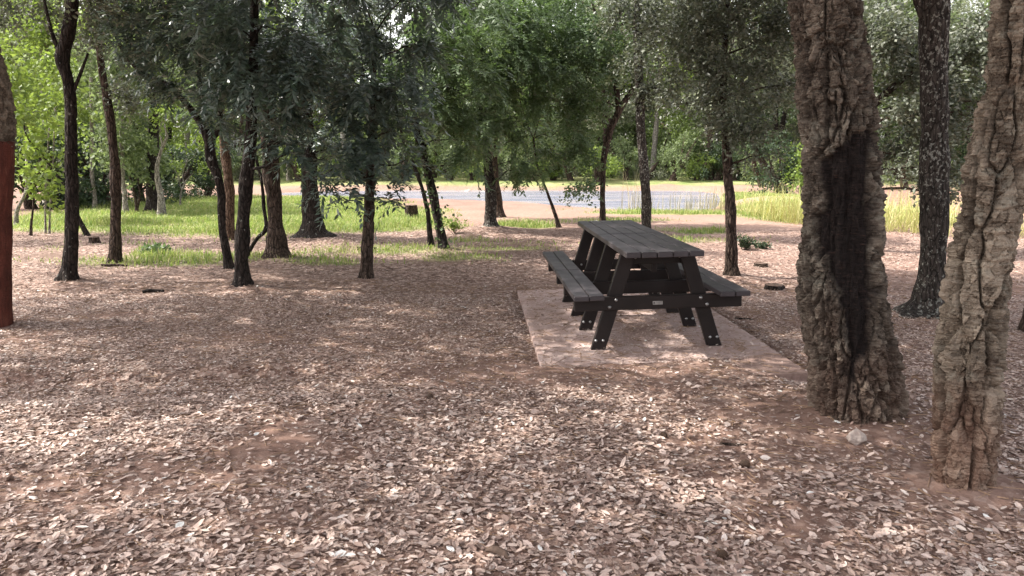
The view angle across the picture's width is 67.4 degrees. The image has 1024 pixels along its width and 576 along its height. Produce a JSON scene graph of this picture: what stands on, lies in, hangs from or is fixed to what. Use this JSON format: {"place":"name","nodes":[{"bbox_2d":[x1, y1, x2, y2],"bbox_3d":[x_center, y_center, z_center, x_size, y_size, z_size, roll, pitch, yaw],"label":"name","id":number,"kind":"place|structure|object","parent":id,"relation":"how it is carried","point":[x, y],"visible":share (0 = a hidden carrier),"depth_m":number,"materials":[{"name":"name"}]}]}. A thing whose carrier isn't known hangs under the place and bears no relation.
{"place":"outdoors","nodes":[
{"label":"outdoors","id":0,"kind":"place"},
{"bbox_2d":[282,190,720,209],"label":"water","id":1,"kind":"structure","parent":0,"point":[614,199],"depth_m":29.84,"materials":[{"name":"grey liquid"}]},
{"bbox_2d":[0,161,1023,575],"bbox_3d":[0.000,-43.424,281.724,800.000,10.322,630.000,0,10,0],"label":"ground","id":2,"kind":"structure","parent":0,"point":[916,475],"depth_m":4.75,"materials":[{"name":"brown soil"}]},
{"bbox_2d":[0,46,16,327],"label":"cork oak","id":3,"kind":"object","parent":2,"relation":"on","point":[8,129],"visible":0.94,"depth_m":6.58,"materials":[{"name":"brown plant"}]},
{"bbox_2d":[15,114,62,233],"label":"sapling","id":4,"kind":"object","parent":2,"relation":"on","point":[26,153],"visible":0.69,"depth_m":14.11,"materials":[{"name":"green plant"}]},
{"bbox_2d":[17,167,64,235],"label":"sapling","id":5,"kind":"object","parent":2,"relation":"on","point":[29,174],"visible":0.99,"depth_m":14.10,"materials":[{"name":"green plant"}]},
{"bbox_2d":[0,16,92,224],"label":"tree","id":6,"kind":"object","parent":2,"relation":"on","point":[25,86],"visible":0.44,"depth_m":16.21,"materials":[{"name":"green plant"}]},
{"bbox_2d":[14,79,90,235],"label":"tree","id":7,"kind":"object","parent":2,"relation":"on","point":[21,114],"visible":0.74,"depth_m":13.60,"materials":[{"name":"green plant"}]},
{"bbox_2d":[13,126,105,209],"bbox_3d":[-13.312,-3.087,21.408,3.661,2.974,3.485,9,13,42],"label":"bush","id":8,"kind":"object","parent":2,"relation":"on","point":[27,203],"visible":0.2,"depth_m":21.14,"materials":[{"name":"green plant"}]},
{"bbox_2d":[30,110,91,233],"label":"sapling","id":9,"kind":"object","parent":2,"relation":"on","point":[61,120],"visible":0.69,"depth_m":14.20,"materials":[{"name":"green plant"}]},
{"bbox_2d":[16,117,110,209],"bbox_3d":[-12.777,-3.279,22.104,3.834,3.272,4.027,5,11,25],"label":"bush","id":10,"kind":"object","parent":2,"relation":"on","point":[85,184],"visible":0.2,"depth_m":21.46,"materials":[{"name":"green plant"}]},
{"bbox_2d":[0,0,135,203],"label":"tree","id":11,"kind":"object","parent":2,"relation":"on","point":[35,40],"visible":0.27,"depth_m":21.64,"materials":[{"name":"green plant"}]},
{"bbox_2d":[5,18,147,208],"bbox_3d":[-11.721,-4.693,20.674,3.102,5.248,3.336,0,10,0],"label":"tree","id":12,"kind":"object","parent":2,"relation":"on","point":[51,68],"visible":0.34,"depth_m":20.21,"materials":[{"name":"green plant"}]},
{"bbox_2d":[10,3,174,178],"bbox_3d":[-20.707,-11.041,39.005,7.287,11.211,6.575,1,10,6],"label":"tree","id":13,"kind":"object","parent":2,"relation":"on","point":[24,59],"visible":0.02,"depth_m":37.74,"materials":[{"name":"green plant"}]},
{"bbox_2d":[0,0,185,280],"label":"oak tree","id":14,"kind":"object","parent":2,"relation":"on","point":[63,45],"visible":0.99,"depth_m":8.93,"materials":[{"name":"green plant"}]},
{"bbox_2d":[25,0,179,262],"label":"oak tree","id":15,"kind":"object","parent":2,"relation":"on","point":[115,240],"visible":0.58,"depth_m":10.63,"materials":[{"name":"green plant"}]},
{"bbox_2d":[49,40,169,212],"bbox_3d":[-9.924,-3.922,18.847,2.370,4.347,3.466,0,10,0],"label":"tree","id":16,"kind":"object","parent":2,"relation":"on","point":[120,127],"visible":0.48,"depth_m":18.56,"materials":[{"name":"green plant"}]},
{"bbox_2d":[35,119,189,208],"bbox_3d":[-12.110,-3.329,22.536,4.027,3.272,3.834,1,10,8],"label":"bush","id":17,"kind":"object","parent":2,"relation":"on","point":[104,180],"visible":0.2,"depth_m":22.62,"materials":[{"name":"green plant"}]},
{"bbox_2d":[83,65,154,211],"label":"tree","id":18,"kind":"object","parent":2,"relation":"on","point":[132,183],"visible":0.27,"depth_m":19.87,"materials":[{"name":"green plant"}]},
{"bbox_2d":[77,33,205,212],"bbox_3d":[-9.625,-4.265,19.815,3.129,4.747,3.675,0,10,0],"label":"tree","id":19,"kind":"object","parent":2,"relation":"on","point":[150,145],"visible":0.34,"depth_m":19.48,"materials":[{"name":"green plant"}]},
{"bbox_2d":[95,82,197,215],"bbox_3d":[-8.589,-3.288,18.593,2.516,3.233,1.279,-5,11,-26],"label":"tree","id":20,"kind":"object","parent":2,"relation":"on","point":[161,206],"visible":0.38,"depth_m":18.73,"materials":[{"name":"green plant"}]},
{"bbox_2d":[91,141,201,201],"bbox_3d":[-11.908,-3.459,24.153,3.295,2.677,3.136,8,13,40],"label":"bush","id":21,"kind":"object","parent":2,"relation":"on","point":[174,191],"visible":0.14,"depth_m":24.26,"materials":[{"name":"green plant"}]},
{"bbox_2d":[138,242,170,254],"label":"plant","id":22,"kind":"object","parent":2,"relation":"on","point":[157,246],"visible":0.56,"depth_m":11.78,"materials":[{"name":"green plant"}]},
{"bbox_2d":[119,0,192,148],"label":"tree","id":23,"kind":"object","parent":2,"relation":"on","point":[182,139],"visible":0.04,"depth_m":40.63,"materials":[{"name":"green plant"}]},
{"bbox_2d":[126,144,209,197],"bbox_3d":[-11.095,-3.611,25.458,2.929,2.379,2.788,2,10,14],"label":"bush","id":24,"kind":"object","parent":2,"relation":"on","point":[177,153],"visible":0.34,"depth_m":25.11,"materials":[{"name":"green plant"}]},
{"bbox_2d":[81,0,288,268],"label":"tree","id":25,"kind":"object","parent":2,"relation":"on","point":[128,52],"visible":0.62,"depth_m":9.45,"materials":[{"name":"green plant"}]},
{"bbox_2d":[161,1,217,178],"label":"tree","id":26,"kind":"object","parent":2,"relation":"on","point":[188,135],"visible":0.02,"depth_m":41.88,"materials":[{"name":"green plant"}]},
{"bbox_2d":[163,136,231,204],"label":"tree","id":27,"kind":"object","parent":2,"relation":"on","point":[198,161],"visible":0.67,"depth_m":22.54,"materials":[{"name":"green plant"}]},
{"bbox_2d":[164,146,242,198],"bbox_3d":[-10.449,-3.710,26.076,2.929,2.379,2.788,-6,12,-32],"label":"bush","id":28,"kind":"object","parent":2,"relation":"on","point":[209,186],"visible":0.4,"depth_m":25.62,"materials":[{"name":"green plant"}]},
{"bbox_2d":[95,0,312,239],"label":"tree","id":29,"kind":"object","parent":2,"relation":"on","point":[229,189],"visible":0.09,"depth_m":13.71,"materials":[{"name":"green plant"}]},
{"bbox_2d":[191,67,290,173],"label":"tree","id":30,"kind":"object","parent":2,"relation":"on","point":[241,125],"visible":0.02,"depth_m":40.62,"materials":[{"name":"green plant"}]},
{"bbox_2d":[232,160,261,179],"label":"bush","id":31,"kind":"object","parent":2,"relation":"on","point":[235,173],"visible":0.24,"depth_m":38.80,"materials":[{"name":"green plant"}]},
{"bbox_2d":[144,0,373,286],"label":"tree","id":32,"kind":"object","parent":2,"relation":"on","point":[253,90],"visible":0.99,"depth_m":7.92,"materials":[{"name":"green plant"}]},
{"bbox_2d":[238,139,293,178],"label":"bush","id":33,"kind":"object","parent":2,"relation":"on","point":[282,167],"visible":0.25,"depth_m":37.61,"materials":[{"name":"green plant"}]},
{"bbox_2d":[220,115,322,257],"bbox_3d":[-3.293,-1.430,10.768,1.476,2.221,0.960,0,10,0],"label":"sapling","id":34,"kind":"object","parent":2,"relation":"on","point":[261,234],"visible":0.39,"depth_m":11.10,"materials":[{"name":"plant"}]},
{"bbox_2d":[248,0,321,180],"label":"tree","id":35,"kind":"object","parent":2,"relation":"on","point":[289,177],"visible":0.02,"depth_m":38.36,"materials":[{"name":"green plant"}]},
{"bbox_2d":[236,0,369,258],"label":"tree","id":36,"kind":"object","parent":2,"relation":"on","point":[276,242],"visible":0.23,"depth_m":10.80,"materials":[{"name":"green plant"}]},
{"bbox_2d":[279,148,328,180],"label":"bush","id":37,"kind":"object","parent":2,"relation":"on","point":[296,171],"visible":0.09,"depth_m":37.83,"materials":[{"name":"green plant"}]},
{"bbox_2d":[232,0,396,238],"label":"tree","id":38,"kind":"object","parent":2,"relation":"on","point":[308,228],"visible":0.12,"depth_m":13.35,"materials":[{"name":"green plant"}]},
{"bbox_2d":[292,0,403,179],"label":"tree","id":39,"kind":"object","parent":2,"relation":"on","point":[339,10],"visible":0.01,"depth_m":39.84,"materials":[{"name":"green plant"}]},
{"bbox_2d":[322,0,427,167],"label":"tree","id":40,"kind":"object","parent":2,"relation":"on","point":[394,28],"visible":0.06,"depth_m":41.17,"materials":[{"name":"green plant"}]},
{"bbox_2d":[280,0,480,278],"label":"tree","id":41,"kind":"object","parent":2,"relation":"on","point":[375,105],"visible":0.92,"depth_m":8.55,"materials":[{"name":"green plant"}]},
{"bbox_2d":[358,41,434,245],"bbox_3d":[-1.819,-2.205,12.272,1.494,3.273,1.895,0,10,0],"label":"tree","id":42,"kind":"object","parent":2,"relation":"on","point":[430,239],"visible":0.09,"depth_m":12.57,"materials":[{"name":"green plant"}]},
{"bbox_2d":[382,142,436,180],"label":"bush","id":43,"kind":"object","parent":2,"relation":"on","point":[393,171],"visible":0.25,"depth_m":37.51,"materials":[{"name":"green plant"}]},
{"bbox_2d":[405,205,417,217],"bbox_3d":[-2.378,-1.797,18.236,0.349,0.356,0.353,0,10,0],"label":"tree stump","id":44,"kind":"object","parent":2,"relation":"on","point":[412,210],"visible":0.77,"depth_m":18.11,"materials":[{"name":"brown wood"}]},
{"bbox_2d":[357,0,527,248],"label":"tree","id":45,"kind":"object","parent":2,"relation":"on","point":[457,124],"visible":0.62,"depth_m":11.29,"materials":[{"name":"green plant"}]},
{"bbox_2d":[393,21,491,177],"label":"tree","id":46,"kind":"object","parent":2,"relation":"on","point":[435,174],"visible":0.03,"depth_m":42.82,"materials":[{"name":"green plant"}]},
{"bbox_2d":[425,132,463,179],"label":"bush","id":47,"kind":"object","parent":2,"relation":"on","point":[442,155],"visible":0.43,"depth_m":38.12,"materials":[{"name":"green plant"}]},
{"bbox_2d":[445,214,468,232],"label":"plant","id":48,"kind":"object","parent":2,"relation":"on","point":[455,225],"visible":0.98,"depth_m":14.55,"materials":[{"name":"green plant"}]},
{"bbox_2d":[13,1,904,153],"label":"wood","id":49,"kind":"object","parent":2,"relation":"on","point":[882,134],"depth_m":87.32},
{"bbox_2d":[12,189,955,268],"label":"grass","id":50,"kind":"structure","parent":2,"relation":"on","point":[133,218],"depth_m":16.48,"materials":[{"name":"green plant"}]},
{"bbox_2d":[399,0,570,226],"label":"tree","id":51,"kind":"object","parent":2,"relation":"on","point":[518,54],"visible":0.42,"depth_m":14.34,"materials":[{"name":"green plant"}]},
{"bbox_2d":[485,545,510,559],"bbox_3d":[-0.051,1.002,2.925,0.111,0.035,0.032,7,12,34],"label":"bark flake","id":52,"kind":"object","parent":2,"relation":"on","point":[497,550],"visible":1,"depth_m":2.91,"materials":[{"name":"brown wood"}]},
{"bbox_2d":[456,0,542,174],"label":"tree","id":53,"kind":"object","parent":2,"relation":"on","point":[500,168],"visible":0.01,"depth_m":38.45,"materials":[{"name":"green plant"}]},
{"bbox_2d":[444,55,561,217],"bbox_3d":[-0.167,-3.441,17.395,2.722,3.877,2.546,5,11,25],"label":"tree","id":54,"kind":"object","parent":2,"relation":"on","point":[500,212],"visible":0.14,"depth_m":17.48,"materials":[{"name":"green plant"}]},
{"bbox_2d":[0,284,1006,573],"bbox_3d":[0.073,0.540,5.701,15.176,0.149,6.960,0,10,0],"label":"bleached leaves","id":55,"kind":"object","parent":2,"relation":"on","point":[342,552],"visible":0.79,"depth_m":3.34,"materials":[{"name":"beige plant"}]},
{"bbox_2d":[0,290,1023,575],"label":"leaf litter","id":56,"kind":"object","parent":2,"relation":"on","point":[734,568],"visible":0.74,"depth_m":3.69,"materials":[{"name":"brown plant"}]},
{"bbox_2d":[0,279,1023,575],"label":"twigs","id":57,"kind":"object","parent":2,"relation":"on","point":[582,359],"visible":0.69,"depth_m":4.93,"materials":[{"name":"brown wood"}]},
{"bbox_2d":[12,225,1023,296],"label":"leaf litter","id":58,"kind":"object","parent":2,"relation":"on","point":[391,257],"visible":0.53,"depth_m":10.52,"materials":[{"name":"brown plant"}]},
{"bbox_2d":[498,138,557,180],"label":"bush","id":59,"kind":"object","parent":2,"relation":"on","point":[506,155],"visible":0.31,"depth_m":38.19,"materials":[{"name":"green plant"}]},
{"bbox_2d":[499,29,578,178],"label":"tree","id":60,"kind":"object","parent":2,"relation":"on","point":[551,128],"visible":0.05,"depth_m":40.12,"materials":[{"name":"green plant"}]},
{"bbox_2d":[470,0,623,227],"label":"sapling","id":61,"kind":"object","parent":2,"relation":"on","point":[542,101],"visible":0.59,"depth_m":15.04,"materials":[{"name":"green plant"}]},
{"bbox_2d":[528,145,579,179],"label":"bush","id":62,"kind":"object","parent":2,"relation":"on","point":[557,171],"visible":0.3,"depth_m":38.50,"materials":[{"name":"green plant"}]},
{"bbox_2d":[554,141,599,180],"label":"bush","id":63,"kind":"object","parent":2,"relation":"on","point":[569,177],"visible":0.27,"depth_m":38.19,"materials":[{"name":"green plant"}]},
{"bbox_2d":[515,0,661,220],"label":"tree","id":64,"kind":"object","parent":2,"relation":"on","point":[598,49],"visible":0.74,"depth_m":15.40,"materials":[{"name":"green plant"}]},
{"bbox_2d":[576,144,626,180],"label":"bush","id":65,"kind":"object","parent":2,"relation":"on","point":[609,170],"visible":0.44,"depth_m":37.30,"materials":[{"name":"green plant"}]},
{"bbox_2d":[560,0,652,177],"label":"tree","id":66,"kind":"object","parent":2,"relation":"on","point":[625,112],"visible":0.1,"depth_m":41.33,"materials":[{"name":"green plant"}]},
{"bbox_2d":[560,24,662,174],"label":"tree","id":67,"kind":"object","parent":2,"relation":"on","point":[620,129],"visible":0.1,"depth_m":47.08,"materials":[{"name":"green plant"}]},
{"bbox_2d":[598,136,638,179],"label":"bush","id":68,"kind":"object","parent":2,"relation":"on","point":[630,156],"visible":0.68,"depth_m":38.85,"materials":[{"name":"green plant"}]},
{"bbox_2d":[577,0,686,144],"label":"tree","id":69,"kind":"object","parent":2,"relation":"on","point":[648,112],"visible":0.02,"depth_m":48.67,"materials":[{"name":"green plant"}]},
{"bbox_2d":[629,160,670,180],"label":"bush","id":70,"kind":"object","parent":2,"relation":"on","point":[654,172],"visible":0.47,"depth_m":38.82,"materials":[{"name":"green plant"}]},
{"bbox_2d":[569,0,737,227],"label":"oak tree","id":71,"kind":"object","parent":2,"relation":"on","point":[638,14],"visible":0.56,"depth_m":13.30,"materials":[{"name":"green plant"}]},
{"bbox_2d":[614,0,703,178],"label":"tree","id":72,"kind":"object","parent":2,"relation":"on","point":[655,137],"visible":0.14,"depth_m":40.51,"materials":[{"name":"green plant"}]},
{"bbox_2d":[517,289,807,383],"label":"concrete slab","id":73,"kind":"structure","parent":2,"relation":"on","point":[798,374],"depth_m":6.18,"materials":[{"name":"beige concrete"}]},
{"bbox_2d":[542,220,750,349],"bbox_3d":[1.057,-0.114,6.988,1.324,0.781,2.751,-2,10,-2],"label":"picnic table","id":74,"kind":"object","parent":73,"relation":"on","point":[672,272],"visible":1,"depth_m":6.09,"materials":[{"name":"wood"}]},
{"bbox_2d":[628,125,714,175],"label":"bush","id":75,"kind":"object","parent":2,"relation":"on","point":[650,136],"visible":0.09,"depth_m":46.05,"materials":[{"name":"green plant"}]},
{"bbox_2d":[646,110,704,170],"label":"bush","id":76,"kind":"object","parent":2,"relation":"on","point":[682,124],"visible":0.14,"depth_m":54.20,"materials":[{"name":"green plant"}]},
{"bbox_2d":[647,124,706,177],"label":"bush","id":77,"kind":"object","parent":2,"relation":"on","point":[661,138],"visible":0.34,"depth_m":41.94,"materials":[{"name":"green plant"}]},
{"bbox_2d":[649,129,707,180],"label":"bush","id":78,"kind":"object","parent":2,"relation":"on","point":[670,156],"visible":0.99,"depth_m":37.99,"materials":[{"name":"green plant"}]},
{"bbox_2d":[653,61,705,130],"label":"tree","id":79,"kind":"object","parent":2,"relation":"on","point":[695,120],"visible":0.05,"depth_m":59.05,"materials":[{"name":"green plant"}]},
{"bbox_2d":[621,159,737,211],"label":"dry reeds","id":80,"kind":"object","parent":2,"relation":"on","point":[712,205],"visible":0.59,"depth_m":20.46,"materials":[{"name":"beige plant"}]},
{"bbox_2d":[668,152,720,180],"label":"bush","id":81,"kind":"object","parent":2,"relation":"on","point":[709,160],"visible":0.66,"depth_m":38.30,"materials":[{"name":"green plant"}]},
{"bbox_2d":[683,128,718,177],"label":"bush","id":82,"kind":"object","parent":2,"relation":"on","point":[696,146],"visible":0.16,"depth_m":42.26,"materials":[{"name":"green plant"}]},
{"bbox_2d":[620,0,802,275],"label":"oak tree","id":83,"kind":"object","parent":2,"relation":"on","point":[695,36],"visible":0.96,"depth_m":8.71,"materials":[{"name":"green plant"}]},
{"bbox_2d":[653,0,774,179],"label":"tree","id":84,"kind":"object","parent":2,"relation":"on","point":[708,146],"visible":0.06,"depth_m":38.92,"materials":[{"name":"green plant"}]},
{"bbox_2d":[689,134,740,180],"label":"bush","id":85,"kind":"object","parent":2,"relation":"on","point":[718,170],"visible":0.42,"depth_m":38.37,"materials":[{"name":"green plant"}]},
{"bbox_2d":[717,142,752,179],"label":"bush","id":86,"kind":"object","parent":2,"relation":"on","point":[738,168],"visible":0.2,"depth_m":38.36,"materials":[{"name":"green plant"}]},
{"bbox_2d":[699,0,779,127],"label":"tree","id":87,"kind":"object","parent":2,"relation":"on","point":[767,108],"visible":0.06,"depth_m":48.96,"materials":[{"name":"green plant"}]},
{"bbox_2d":[693,0,795,176],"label":"tree","id":88,"kind":"object","parent":2,"relation":"on","point":[785,116],"visible":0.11,"depth_m":39.18,"materials":[{"name":"green plant"}]},
{"bbox_2d":[737,233,756,249],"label":"plant","id":89,"kind":"object","parent":2,"relation":"on","point":[744,244],"visible":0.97,"depth_m":12.13,"materials":[{"name":"green plant"}]},
{"bbox_2d":[739,147,783,186],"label":"bush","id":90,"kind":"object","parent":2,"relation":"on","point":[754,164],"visible":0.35,"depth_m":35.16,"materials":[{"name":"green plant"}]},
{"bbox_2d":[732,132,797,180],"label":"bush","id":91,"kind":"object","parent":2,"relation":"on","point":[739,177],"visible":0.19,"depth_m":38.38,"materials":[{"name":"green plant"}]},
{"bbox_2d":[731,129,802,194],"bbox_3d":[9.265,-4.002,26.476,3.844,3.123,3.659,6,12,32],"label":"bush","id":92,"kind":"object","parent":2,"relation":"on","point":[767,166],"visible":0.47,"depth_m":26.51,"materials":[{"name":"green plant"}]},
{"bbox_2d":[778,141,803,194],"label":"bush","id":93,"kind":"object","parent":2,"relation":"on","point":[801,176],"visible":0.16,"depth_m":25.75,"materials":[{"name":"green plant"}]},
{"bbox_2d":[753,0,879,118],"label":"tree","id":94,"kind":"object","parent":2,"relation":"on","point":[787,96],"visible":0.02,"depth_m":38.39,"materials":[{"name":"green plant"}]},
{"bbox_2d":[773,0,919,101],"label":"tree","id":95,"kind":"object","parent":2,"relation":"on","point":[912,14],"visible":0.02,"depth_m":37.31,"materials":[{"name":"green plant"}]},
{"bbox_2d":[787,0,909,425],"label":"cork oak","id":96,"kind":"object","parent":2,"relation":"on","point":[855,366],"visible":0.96,"depth_m":4.14,"materials":[{"name":"brown plant"}]},
{"bbox_2d":[846,428,866,444],"bbox_3d":[1.792,0.772,3.994,0.099,0.086,0.090,1,10,8],"label":"rock","id":97,"kind":"object","parent":2,"relation":"on","point":[856,436],"visible":1,"depth_m":3.97,"materials":[{"name":"beige stone"}]},
{"bbox_2d":[703,180,1023,236],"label":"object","id":98,"kind":"object","parent":2,"relation":"on","point":[794,215],"visible":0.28,"depth_m":17.12,"materials":[{"name":"plant"}]},
{"bbox_2d":[882,137,952,189],"bbox_3d":[17.018,-5.249,32.759,3.355,2.521,2.562,8,12,37],"label":"bush","id":99,"kind":"object","parent":2,"relation":"on","point":[901,182],"visible":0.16,"depth_m":33.11,"materials":[{"name":"green plant"}]},
{"bbox_2d":[876,0,962,171],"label":"tree","id":100,"kind":"object","parent":2,"relation":"on","point":[907,8],"visible":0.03,"depth_m":40.42,"materials":[{"name":"green plant"}]},
{"bbox_2d":[892,0,950,319],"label":"oak tree","id":101,"kind":"object","parent":2,"relation":"on","point":[925,301],"visible":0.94,"depth_m":6.88,"materials":[{"name":"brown plant"}]},
{"bbox_2d":[862,0,991,207],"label":"oak tree","id":102,"kind":"object","parent":2,"relation":"on","point":[887,36],"visible":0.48,"depth_m":11.28,"materials":[{"name":"green plant"}]},
{"bbox_2d":[951,16,982,147],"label":"tree","id":103,"kind":"object","parent":2,"relation":"on","point":[965,96],"visible":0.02,"depth_m":40.35,"materials":[{"name":"green plant"}]},
{"bbox_2d":[950,0,989,118],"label":"tree","id":104,"kind":"object","parent":2,"relation":"on","point":[986,2],"visible":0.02,"depth_m":39.05,"materials":[{"name":"green plant"}]},
{"bbox_2d":[951,0,989,88],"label":"tree","id":105,"kind":"object","parent":2,"relation":"on","point":[965,4],"visible":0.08,"depth_m":57.75,"materials":[{"name":"green plant"}]},
{"bbox_2d":[930,0,1023,490],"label":"cork oak","id":106,"kind":"object","parent":2,"relation":"on","point":[969,352],"visible":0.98,"depth_m":3.27,"materials":[{"name":"brown plant"}]},
{"bbox_2d":[62,0,987,146],"label":"sky","id":107,"kind":"structure","parent":0,"point":[393,16],"materials":[{"name":"white"}]},
{"bbox_2d":[763,283,784,290],"bbox_3d":[3.020,-0.003,8.836,0.259,0.081,0.255,9,13,43],"label":"tree stump","id":108,"kind":"object","parent":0,"point":[773,286],"visible":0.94,"depth_m":8.78,"materials":[{"name":"brown wood"}]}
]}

